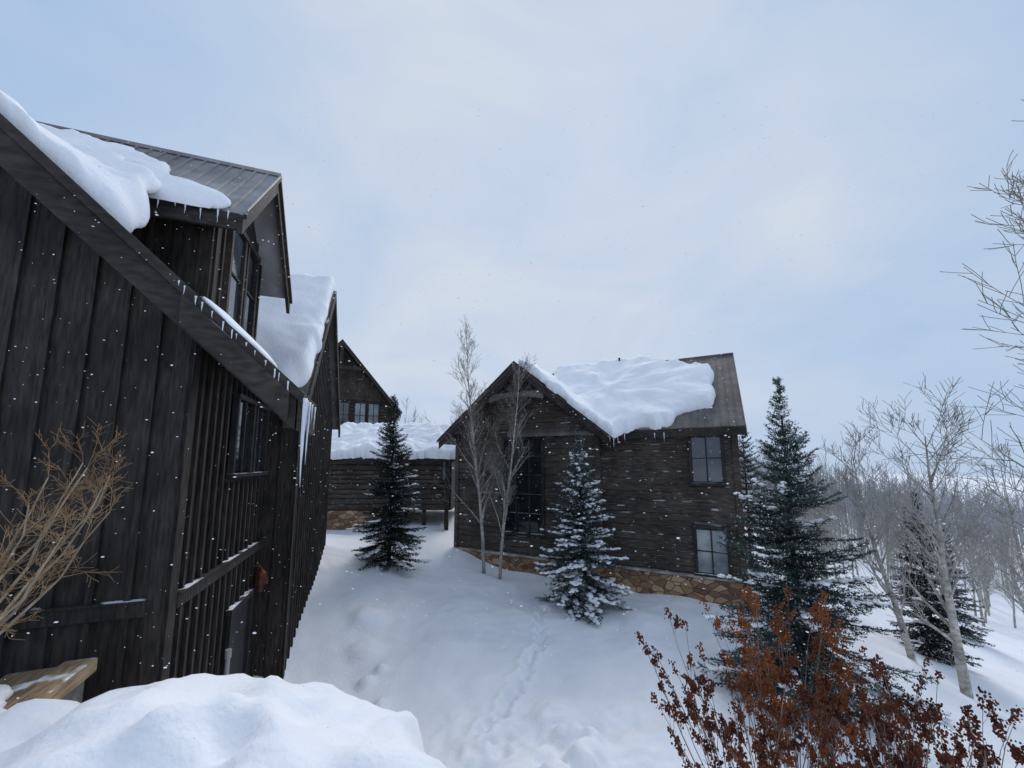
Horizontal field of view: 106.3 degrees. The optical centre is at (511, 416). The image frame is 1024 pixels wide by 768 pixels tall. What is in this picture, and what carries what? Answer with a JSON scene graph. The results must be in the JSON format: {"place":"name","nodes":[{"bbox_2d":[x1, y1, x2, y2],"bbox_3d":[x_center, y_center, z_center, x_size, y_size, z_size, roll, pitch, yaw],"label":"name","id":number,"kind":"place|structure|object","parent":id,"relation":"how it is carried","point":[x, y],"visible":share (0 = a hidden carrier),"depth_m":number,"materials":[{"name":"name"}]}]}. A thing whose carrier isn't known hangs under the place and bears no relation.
{"place":"outdoors","nodes":[
{"label":"outdoors","id":0,"kind":"place"},
{"bbox_2d":[0,473,1023,767],"bbox_3d":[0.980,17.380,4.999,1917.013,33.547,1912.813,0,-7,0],"label":"snowy ground","id":1,"kind":"structure","parent":0,"point":[578,695],"depth_m":7.60,"materials":[{"name":"white snow"}]},
{"bbox_2d":[0,657,97,709],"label":"wooden beam","id":2,"kind":"structure","parent":1,"relation":"on","point":[65,680],"depth_m":3.36,"materials":[{"name":"brown wood"}]},
{"bbox_2d":[0,684,13,707],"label":"snow crust","id":3,"kind":"object","parent":2,"relation":"on","point":[6,692],"visible":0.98,"depth_m":3.02},
{"bbox_2d":[0,417,133,639],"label":"bare shrub","id":4,"kind":"object","parent":1,"relation":"on","point":[35,577],"visible":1,"depth_m":2.87,"materials":[{"name":"plant"}]},
{"bbox_2d":[0,113,339,702],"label":"board and batten house","id":5,"kind":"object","parent":1,"relation":"on","point":[208,394],"visible":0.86,"depth_m":4.32,"materials":[{"name":"black wood"}]},
{"bbox_2d":[0,90,160,232],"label":"roof snow","id":6,"kind":"structure","parent":5,"relation":"on","point":[121,197],"depth_m":4.21,"materials":[{"name":"white snow"}]},
{"bbox_2d":[37,122,230,208],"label":"roof snow","id":7,"kind":"structure","parent":5,"relation":"on","point":[188,192],"depth_m":5.43,"materials":[{"name":"white snow"}]},
{"bbox_2d":[220,588,254,674],"bbox_3d":[-4.562,4.427,6.309,0.090,2.750,1.150,2,-7,-19],"label":"basement door","id":8,"kind":"structure","parent":5,"relation":"in","point":[237,635],"depth_m":6.48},
{"bbox_2d":[202,297,277,367],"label":"roof snow","id":9,"kind":"structure","parent":5,"relation":"on","point":[235,326],"depth_m":4.33,"materials":[{"name":"white snow"}]},
{"bbox_2d":[225,393,257,477],"bbox_3d":[-4.340,0.327,6.224,0.130,1.288,0.908,2,-7,-19],"label":"window","id":10,"kind":"structure","parent":5,"relation":"in","point":[242,428],"depth_m":6.14,"materials":[{"name":"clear glass"}]},
{"bbox_2d":[251,403,270,475],"bbox_3d":[-4.638,0.433,7.087,0.130,1.288,0.808,2,-7,-19],"label":"window","id":11,"kind":"structure","parent":5,"relation":"in","point":[261,426],"depth_m":7.11,"materials":[{"name":"black glass"}]},
{"bbox_2d":[256,273,334,386],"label":"roof snow","id":12,"kind":"structure","parent":5,"relation":"on","point":[294,349],"depth_m":9.03,"materials":[{"name":"white snow"}]},
{"bbox_2d":[301,398,305,437],"bbox_3d":[-2.358,0.014,4.338,0.036,0.450,0.037,2,-7,-19],"label":"icicle","id":13,"kind":"object","parent":5,"relation":"hanging from","point":[304,403],"visible":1,"depth_m":4.34,"materials":[{"name":"white ice"}]},
{"bbox_2d":[300,398,307,478],"bbox_3d":[-2.369,0.291,4.338,0.055,1.000,0.057,2,-7,-19],"label":"icicle","id":14,"kind":"object","parent":5,"relation":"hanging from","point":[301,444],"visible":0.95,"depth_m":4.33,"materials":[{"name":"white ice"}]},
{"bbox_2d":[305,401,308,426],"bbox_3d":[-2.419,-0.014,4.523,0.032,0.350,0.033,2,-7,-19],"label":"icicle","id":15,"kind":"object","parent":5,"relation":"hanging from","point":[307,411],"visible":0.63,"depth_m":4.53,"materials":[{"name":"white ice"}]},
{"bbox_2d":[305,402,310,460],"bbox_3d":[-2.462,0.200,4.620,0.047,0.750,0.048,2,-7,-19],"label":"icicle","id":16,"kind":"object","parent":5,"relation":"hanging from","point":[308,419],"visible":0.92,"depth_m":4.62,"materials":[{"name":"white ice"}]},
{"bbox_2d":[338,339,400,424],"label":"gabled wooden house","id":17,"kind":"structure","parent":1,"relation":"on","point":[362,391],"depth_m":27.39,"materials":[{"name":"brown wood"}]},
{"bbox_2d":[340,400,350,424],"bbox_3d":[-11.811,-0.143,26.843,0.912,2.007,0.180,3,-8,-23],"label":"window","id":18,"kind":"structure","parent":17,"relation":"in","point":[344,407],"depth_m":26.90,"materials":[{"name":"grey glass"}]},
{"bbox_2d":[353,401,366,423],"bbox_3d":[-10.800,-0.091,27.268,0.912,2.007,0.180,3,-8,-23],"label":"window","id":19,"kind":"structure","parent":17,"relation":"in","point":[359,414],"depth_m":27.29,"materials":[{"name":"grey glass"}]},
{"bbox_2d":[367,402,380,423],"bbox_3d":[-9.971,-0.048,27.618,0.912,2.007,0.180,3,-8,-23],"label":"window","id":20,"kind":"structure","parent":17,"relation":"in","point":[373,410],"depth_m":27.64,"materials":[{"name":"grey glass"}]},
{"bbox_2d":[347,394,431,574],"bbox_3d":[-4.138,2.259,13.278,2.764,6.206,2.663,0,-7,0],"label":"spruce tree","id":21,"kind":"object","parent":1,"relation":"on","point":[398,538],"visible":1,"depth_m":12.91,"materials":[{"name":"green plant"}]},
{"bbox_2d":[326,457,454,529],"bbox_3d":[-7.600,4.317,22.441,9.800,6.900,6.800,0,-7,0],"label":"wooden annex","id":22,"kind":"object","parent":1,"relation":"on","point":[345,510],"visible":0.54,"depth_m":19.61,"materials":[{"name":"brown wood"}]},
{"bbox_2d":[331,422,455,459],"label":"roof snow","id":23,"kind":"structure","parent":22,"relation":"on","point":[354,440],"depth_m":20.25,"materials":[{"name":"white snow"}]},
{"bbox_2d":[440,462,451,482],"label":"window","id":24,"kind":"structure","parent":22,"relation":"in","point":[442,463],"depth_m":19.72,"materials":[{"name":"black glass"}]},
{"bbox_2d":[450,400,462,416],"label":"aspen tree","id":25,"kind":"object","parent":1,"relation":"on","point":[458,412],"visible":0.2,"depth_m":38.26,"materials":[{"name":"grey plant"}]},
{"bbox_2d":[425,314,521,573],"bbox_3d":[-1.354,0.962,14.703,2.705,10.500,3.746,-4,-8,32],"label":"aspen tree","id":26,"kind":"object","parent":1,"relation":"on","point":[472,442],"visible":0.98,"depth_m":14.75,"materials":[{"name":"grey plant"}]},
{"bbox_2d":[475,352,539,579],"bbox_3d":[-0.306,1.846,14.200,2.477,8.781,2.696,-6,-9,41],"label":"aspen tree","id":27,"kind":"object","parent":1,"relation":"on","point":[506,497],"visible":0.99,"depth_m":14.34,"materials":[{"name":"grey plant"}]},
{"bbox_2d":[532,432,636,624],"bbox_3d":[2.164,3.219,11.821,2.832,5.545,3.000,4,-8,-30],"label":"spruce tree","id":28,"kind":"object","parent":1,"relation":"on","point":[582,585],"visible":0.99,"depth_m":11.34,"materials":[{"name":"green plant"}]},
{"bbox_2d":[436,352,751,608],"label":"log house","id":29,"kind":"structure","parent":1,"relation":"on","point":[703,457],"depth_m":13.90,"materials":[{"name":"wood"}]},
{"bbox_2d":[500,435,545,537],"bbox_3d":[0.438,2.763,15.649,1.980,4.030,0.180,-4,-8,28],"label":"window","id":30,"kind":"structure","parent":29,"relation":"in","point":[532,486],"depth_m":15.54,"materials":[{"name":"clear glass"}]},
{"bbox_2d":[518,355,715,437],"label":"roof snow","id":31,"kind":"structure","parent":29,"relation":"on","point":[651,387],"depth_m":15.07,"materials":[{"name":"white snow"}]},
{"bbox_2d":[688,435,726,485],"bbox_3d":[6.492,1.374,12.819,1.112,1.837,0.180,-4,-8,28],"label":"window","id":32,"kind":"structure","parent":29,"relation":"in","point":[706,454],"depth_m":12.79,"materials":[{"name":"grey glass"}]},
{"bbox_2d":[692,524,732,579],"bbox_3d":[6.492,4.371,12.451,1.112,1.637,0.180,-4,-8,28],"label":"window","id":33,"kind":"structure","parent":29,"relation":"in","point":[708,553],"depth_m":12.45,"materials":[{"name":"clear glass"}]},
{"bbox_2d":[402,396,1023,583],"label":"distant wood","id":34,"kind":"object","parent":1,"relation":"on","point":[946,499],"visible":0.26,"depth_m":56.70,"materials":[{"name":"grey plant"}]},
{"bbox_2d":[634,607,816,767],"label":"seed head shrub","id":35,"kind":"object","parent":1,"relation":"on","point":[709,726],"visible":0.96,"depth_m":2.56,"materials":[{"name":"brown plant"}]},
{"bbox_2d":[739,456,760,545],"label":"aspen tree","id":36,"kind":"object","parent":1,"relation":"on","point":[755,497],"visible":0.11,"depth_m":30.70,"materials":[{"name":"grey plant"}]},
{"bbox_2d":[748,465,761,528],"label":"aspen tree","id":37,"kind":"object","parent":1,"relation":"on","point":[756,489],"visible":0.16,"depth_m":41.21,"materials":[{"name":"grey plant"}]},
{"bbox_2d":[738,432,784,574],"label":"spruce tree","id":38,"kind":"object","parent":1,"relation":"on","point":[746,488],"visible":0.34,"depth_m":20.21,"materials":[{"name":"green plant"}]},
{"bbox_2d":[755,442,799,550],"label":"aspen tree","id":39,"kind":"object","parent":1,"relation":"on","point":[766,481],"visible":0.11,"depth_m":26.82,"materials":[{"name":"grey plant"}]},
{"bbox_2d":[760,449,806,554],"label":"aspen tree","id":40,"kind":"object","parent":1,"relation":"on","point":[778,495],"visible":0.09,"depth_m":19.23,"materials":[{"name":"grey plant"}]},
{"bbox_2d":[699,583,869,767],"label":"seed head shrub","id":41,"kind":"object","parent":1,"relation":"on","point":[763,689],"visible":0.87,"depth_m":3.13,"materials":[{"name":"brown plant"}]},
{"bbox_2d":[765,461,813,553],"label":"aspen tree","id":42,"kind":"object","parent":1,"relation":"on","point":[805,521],"visible":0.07,"depth_m":22.61,"materials":[{"name":"grey plant"}]},
{"bbox_2d":[797,450,828,553],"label":"aspen tree","id":43,"kind":"object","parent":1,"relation":"on","point":[819,494],"visible":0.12,"depth_m":25.62,"materials":[{"name":"grey plant"}]},
{"bbox_2d":[722,716,911,767],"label":"seed head shrub","id":44,"kind":"object","parent":1,"relation":"on","point":[826,753],"visible":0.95,"depth_m":2.20,"materials":[{"name":"brown plant"}]},
{"bbox_2d":[803,482,833,577],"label":"aspen tree","id":45,"kind":"object","parent":1,"relation":"on","point":[822,548],"visible":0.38,"depth_m":17.96,"materials":[{"name":"grey plant"}]},
{"bbox_2d":[796,471,841,549],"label":"aspen tree","id":46,"kind":"object","parent":1,"relation":"on","point":[815,516],"visible":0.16,"depth_m":24.77,"materials":[{"name":"grey plant"}]},
{"bbox_2d":[687,376,962,733],"bbox_3d":[5.482,2.464,7.758,3.765,6.722,3.986,0,-7,0],"label":"spruce tree","id":47,"kind":"object","parent":1,"relation":"on","point":[794,568],"visible":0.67,"depth_m":7.47,"materials":[{"name":"green plant"}]},
{"bbox_2d":[806,476,843,578],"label":"aspen tree","id":48,"kind":"object","parent":1,"relation":"on","point":[811,510],"visible":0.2,"depth_m":20.85,"materials":[{"name":"grey plant"}]},
{"bbox_2d":[812,479,840,578],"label":"aspen tree","id":49,"kind":"object","parent":1,"relation":"on","point":[833,536],"visible":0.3,"depth_m":20.39,"materials":[{"name":"grey plant"}]},
{"bbox_2d":[822,476,853,578],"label":"aspen tree","id":50,"kind":"object","parent":1,"relation":"on","point":[840,514],"visible":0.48,"depth_m":25.56,"materials":[{"name":"grey plant"}]},
{"bbox_2d":[821,491,856,574],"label":"aspen tree","id":51,"kind":"object","parent":1,"relation":"on","point":[838,530],"visible":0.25,"depth_m":33.46,"materials":[{"name":"grey plant"}]},
{"bbox_2d":[823,472,861,547],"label":"aspen tree","id":52,"kind":"object","parent":1,"relation":"on","point":[836,505],"visible":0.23,"depth_m":44.14,"materials":[{"name":"grey plant"}]},
{"bbox_2d":[829,485,869,574],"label":"aspen tree","id":53,"kind":"object","parent":1,"relation":"on","point":[841,521],"visible":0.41,"depth_m":34.99,"materials":[{"name":"grey plant"}]},
{"bbox_2d":[838,498,863,579],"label":"aspen tree","id":54,"kind":"object","parent":1,"relation":"on","point":[851,522],"visible":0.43,"depth_m":28.25,"materials":[{"name":"grey plant"}]},
{"bbox_2d":[843,483,875,552],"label":"aspen tree","id":55,"kind":"object","parent":1,"relation":"on","point":[859,512],"visible":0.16,"depth_m":46.72,"materials":[{"name":"grey plant"}]},
{"bbox_2d":[848,485,876,551],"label":"aspen tree","id":56,"kind":"object","parent":1,"relation":"on","point":[862,511],"visible":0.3,"depth_m":44.12,"materials":[{"name":"grey plant"}]},
{"bbox_2d":[801,421,940,661],"bbox_3d":[11.015,3.865,12.160,3.374,7.436,2.844,-6,-9,38],"label":"aspen tree","id":57,"kind":"object","parent":1,"relation":"on","point":[905,636],"visible":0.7,"depth_m":12.09,"materials":[{"name":"grey plant"}]},
{"bbox_2d":[869,484,892,528],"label":"aspen tree","id":58,"kind":"object","parent":1,"relation":"on","point":[874,501],"visible":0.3,"depth_m":48.77,"materials":[{"name":"grey plant"}]},
{"bbox_2d":[871,506,900,585],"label":"aspen tree","id":59,"kind":"object","parent":1,"relation":"on","point":[876,510],"visible":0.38,"depth_m":28.57,"materials":[{"name":"grey plant"}]},
{"bbox_2d":[871,492,900,585],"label":"aspen tree","id":60,"kind":"object","parent":1,"relation":"on","point":[883,531],"visible":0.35,"depth_m":33.71,"materials":[{"name":"grey plant"}]},
{"bbox_2d":[884,491,904,566],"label":"aspen tree","id":61,"kind":"object","parent":1,"relation":"on","point":[898,516],"visible":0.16,"depth_m":42.24,"materials":[{"name":"grey plant"}]},
{"bbox_2d":[884,507,905,578],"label":"aspen tree","id":62,"kind":"object","parent":1,"relation":"on","point":[892,539],"visible":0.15,"depth_m":35.89,"materials":[{"name":"grey plant"}]},
{"bbox_2d":[814,654,983,767],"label":"seed head shrub","id":63,"kind":"object","parent":1,"relation":"on","point":[925,733],"visible":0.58,"depth_m":2.80,"materials":[{"name":"brown plant"}]},
{"bbox_2d":[878,498,931,584],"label":"aspen tree","id":64,"kind":"object","parent":1,"relation":"on","point":[906,563],"visible":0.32,"depth_m":19.43,"materials":[{"name":"grey plant"}]},
{"bbox_2d":[825,657,1023,767],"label":"seed head shrub","id":65,"kind":"object","parent":1,"relation":"on","point":[982,753],"visible":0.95,"depth_m":2.25,"materials":[{"name":"brown plant"}]},
{"bbox_2d":[832,373,1023,698],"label":"aspen tree","id":66,"kind":"object","parent":1,"relation":"on","point":[955,639],"visible":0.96,"depth_m":10.10,"materials":[{"name":"grey plant"}]},
{"bbox_2d":[900,494,956,581],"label":"aspen tree","id":67,"kind":"object","parent":1,"relation":"on","point":[922,534],"visible":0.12,"depth_m":28.70,"materials":[{"name":"grey plant"}]},
{"bbox_2d":[886,490,983,667],"bbox_3d":[13.437,5.178,12.462,2.168,5.544,2.058,-5,-9,36],"label":"spruce tree","id":68,"kind":"object","parent":1,"relation":"on","point":[924,633],"visible":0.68,"depth_m":12.19,"materials":[{"name":"green plant"}]},
{"bbox_2d":[922,497,960,546],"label":"aspen tree","id":69,"kind":"object","parent":1,"relation":"on","point":[933,518],"visible":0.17,"depth_m":46.05,"materials":[{"name":"grey plant"}]},
{"bbox_2d":[928,502,961,573],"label":"aspen tree","id":70,"kind":"object","parent":1,"relation":"on","point":[947,528],"visible":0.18,"depth_m":29.76,"materials":[{"name":"grey plant"}]},
{"bbox_2d":[883,99,1023,580],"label":"aspen tree","id":71,"kind":"object","parent":1,"relation":"on","point":[1020,197],"visible":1,"depth_m":6.90,"materials":[{"name":"grey plant"}]},
{"bbox_2d":[947,515,962,579],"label":"aspen tree","id":72,"kind":"object","parent":1,"relation":"on","point":[955,538],"visible":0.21,"depth_m":40.94,"materials":[{"name":"grey plant"}]},
{"bbox_2d":[920,518,994,646],"bbox_3d":[19.105,7.008,16.703,2.060,5.324,2.167,-2,-7,15],"label":"spruce tree","id":73,"kind":"object","parent":1,"relation":"on","point":[958,593],"visible":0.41,"depth_m":16.25,"materials":[{"name":"green plant"}]},
{"bbox_2d":[944,533,971,588],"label":"aspen tree","id":74,"kind":"object","parent":1,"relation":"on","point":[959,571],"visible":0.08,"depth_m":29.20,"materials":[{"name":"grey plant"}]},
{"bbox_2d":[950,521,972,588],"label":"aspen tree","id":75,"kind":"object","parent":1,"relation":"on","point":[963,556],"visible":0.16,"depth_m":37.04,"materials":[{"name":"grey plant"}]},
{"bbox_2d":[957,518,995,622],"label":"aspen tree","id":76,"kind":"object","parent":1,"relation":"on","point":[973,596],"visible":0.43,"depth_m":25.16,"materials":[{"name":"grey plant"}]},
{"bbox_2d":[951,520,1002,608],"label":"aspen tree","id":77,"kind":"object","parent":1,"relation":"on","point":[970,569],"visible":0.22,"depth_m":31.28,"materials":[{"name":"grey plant"}]},
{"bbox_2d":[962,525,991,581],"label":"aspen tree","id":78,"kind":"object","parent":1,"relation":"on","point":[979,550],"visible":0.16,"depth_m":33.36,"materials":[{"name":"grey plant"}]},
{"bbox_2d":[953,503,1002,626],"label":"aspen tree","id":79,"kind":"object","parent":1,"relation":"on","point":[977,582],"visible":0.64,"depth_m":24.34,"materials":[{"name":"grey plant"}]},
{"bbox_2d":[960,513,1003,606],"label":"aspen tree","id":80,"kind":"object","parent":1,"relation":"on","point":[982,557],"visible":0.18,"depth_m":32.84,"materials":[{"name":"grey plant"}]},
{"bbox_2d":[958,499,1015,611],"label":"aspen tree","id":81,"kind":"object","parent":1,"relation":"on","point":[979,551],"visible":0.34,"depth_m":30.09,"materials":[{"name":"grey plant"}]},
{"bbox_2d":[973,532,1007,622],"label":"aspen tree","id":82,"kind":"object","parent":1,"relation":"on","point":[986,603],"visible":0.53,"depth_m":25.60,"materials":[{"name":"grey plant"}]},
{"bbox_2d":[970,528,1013,615],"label":"aspen tree","id":83,"kind":"object","parent":1,"relation":"on","point":[988,608],"visible":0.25,"depth_m":28.75,"materials":[{"name":"grey plant"}]},
{"bbox_2d":[961,433,1023,608],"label":"aspen tree","id":84,"kind":"object","parent":1,"relation":"on","point":[1018,549],"visible":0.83,"depth_m":11.59,"materials":[{"name":"grey plant"}]},
{"bbox_2d":[988,506,1011,585],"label":"aspen tree","id":85,"kind":"object","parent":1,"relation":"on","point":[1002,540],"visible":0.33,"depth_m":38.86,"materials":[{"name":"grey plant"}]},
{"bbox_2d":[978,511,1023,613],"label":"aspen tree","id":86,"kind":"object","parent":1,"relation":"on","point":[1006,559],"visible":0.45,"depth_m":26.64,"materials":[{"name":"grey plant"}]},
{"bbox_2d":[988,537,1023,628],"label":"aspen tree","id":87,"kind":"object","parent":1,"relation":"on","point":[1011,593],"visible":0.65,"depth_m":26.09,"materials":[{"name":"grey plant"}]},
{"bbox_2d":[996,529,1020,593],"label":"aspen tree","id":88,"kind":"object","parent":1,"relation":"on","point":[1009,556],"visible":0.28,"depth_m":38.25,"materials":[{"name":"grey plant"}]},
{"bbox_2d":[999,518,1023,587],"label":"aspen tree","id":89,"kind":"object","parent":1,"relation":"on","point":[1010,548],"visible":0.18,"depth_m":39.85,"materials":[{"name":"grey plant"}]},
{"bbox_2d":[0,0,1023,477],"label":"sky","id":90,"kind":"structure","parent":0,"point":[645,58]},
{"bbox_2d":[4,101,1023,765],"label":"falling snowflakes","id":91,"kind":"object","parent":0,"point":[540,403],"visible":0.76,"depth_m":3.82,"materials":[{"name":"white"}]},
{"bbox_2d":[889,506,933,606],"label":"evergreen tree","id":92,"kind":"object","parent":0,"point":[900,576],"visible":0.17,"depth_m":25.25,"materials":[{"name":"green plant"}]}
]}

